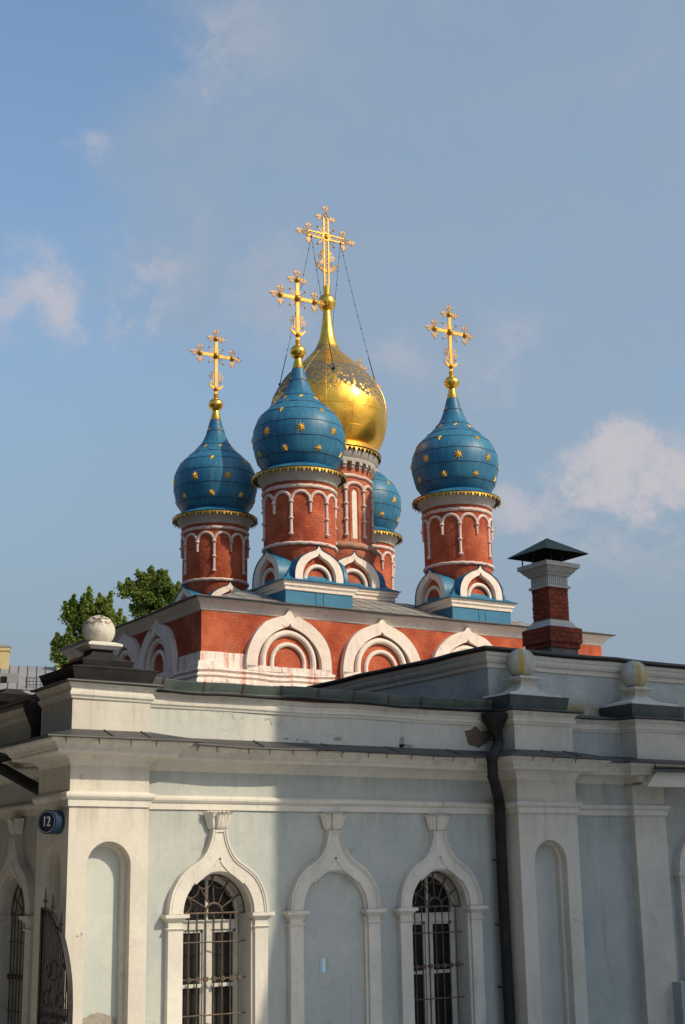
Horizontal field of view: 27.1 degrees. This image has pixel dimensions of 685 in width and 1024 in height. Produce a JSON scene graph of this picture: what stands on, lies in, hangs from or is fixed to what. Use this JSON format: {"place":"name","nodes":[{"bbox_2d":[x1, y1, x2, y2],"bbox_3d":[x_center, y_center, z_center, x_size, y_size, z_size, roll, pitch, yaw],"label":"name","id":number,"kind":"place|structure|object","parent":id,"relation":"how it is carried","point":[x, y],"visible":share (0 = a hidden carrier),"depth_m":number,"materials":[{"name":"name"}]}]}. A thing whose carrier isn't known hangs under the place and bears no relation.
{"place":"outdoors","nodes":[
{"label":"outdoors","id":0,"kind":"place"},
{"bbox_2d":[0,644,58,693],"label":"yellow house","id":1,"kind":"structure","parent":0,"point":[26,679],"depth_m":91.77,"materials":[{"name":"white paint"}]},
{"bbox_2d":[49,585,128,669],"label":"tree","id":2,"kind":"object","parent":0,"point":[75,614],"visible":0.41,"depth_m":57.59,"materials":[{"name":"green plant"}]},
{"bbox_2d":[113,564,180,619],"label":"tree","id":3,"kind":"object","parent":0,"point":[145,592],"visible":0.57,"depth_m":62.26,"materials":[{"name":"green plant"}]},
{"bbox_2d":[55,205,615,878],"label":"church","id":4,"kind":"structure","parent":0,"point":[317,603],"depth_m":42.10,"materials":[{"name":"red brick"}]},
{"bbox_2d":[0,538,684,1023],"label":"parish hall","id":5,"kind":"structure","parent":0,"point":[488,834],"depth_m":21.79,"materials":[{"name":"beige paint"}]},
{"bbox_2d":[0,817,34,1023],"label":"window","id":6,"kind":"structure","parent":5,"relation":"in","point":[15,866],"depth_m":21.20,"materials":[{"name":"white paint"}]},
{"bbox_2d":[38,810,64,833],"bbox_3d":[-3.860,4.120,18.876,0.316,0.316,0.231,-9,-16,27],"label":"house number sign","id":7,"kind":"object","parent":5,"relation":"attached to","point":[51,821],"visible":1,"depth_m":18.79,"materials":[{"name":"blue metal"}]},
{"bbox_2d":[37,890,72,1023],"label":"iron gate","id":8,"kind":"structure","parent":5,"relation":"attached to","point":[51,978],"depth_m":18.11,"materials":[{"name":"black metal"}]},
{"bbox_2d":[160,811,274,1023],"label":"window","id":9,"kind":"structure","parent":5,"relation":"in","point":[202,977],"depth_m":20.25,"materials":[{"name":"white paint"}]},
{"bbox_2d":[282,812,386,1023],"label":"blind window","id":10,"kind":"structure","parent":5,"relation":"in","point":[333,856],"depth_m":21.24,"materials":[{"name":"white paint"}]},
{"bbox_2d":[393,814,487,1023],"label":"window","id":11,"kind":"structure","parent":5,"relation":"in","point":[427,962],"depth_m":22.34,"materials":[{"name":"white paint"}]},
{"bbox_2d":[673,835,684,980],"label":"porch window","id":12,"kind":"structure","parent":5,"relation":"in","point":[679,874],"depth_m":25.06,"materials":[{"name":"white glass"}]},
{"bbox_2d":[0,0,684,666],"label":"sky","id":13,"kind":"structure","parent":0,"point":[515,166],"materials":[{"name":"blue"}]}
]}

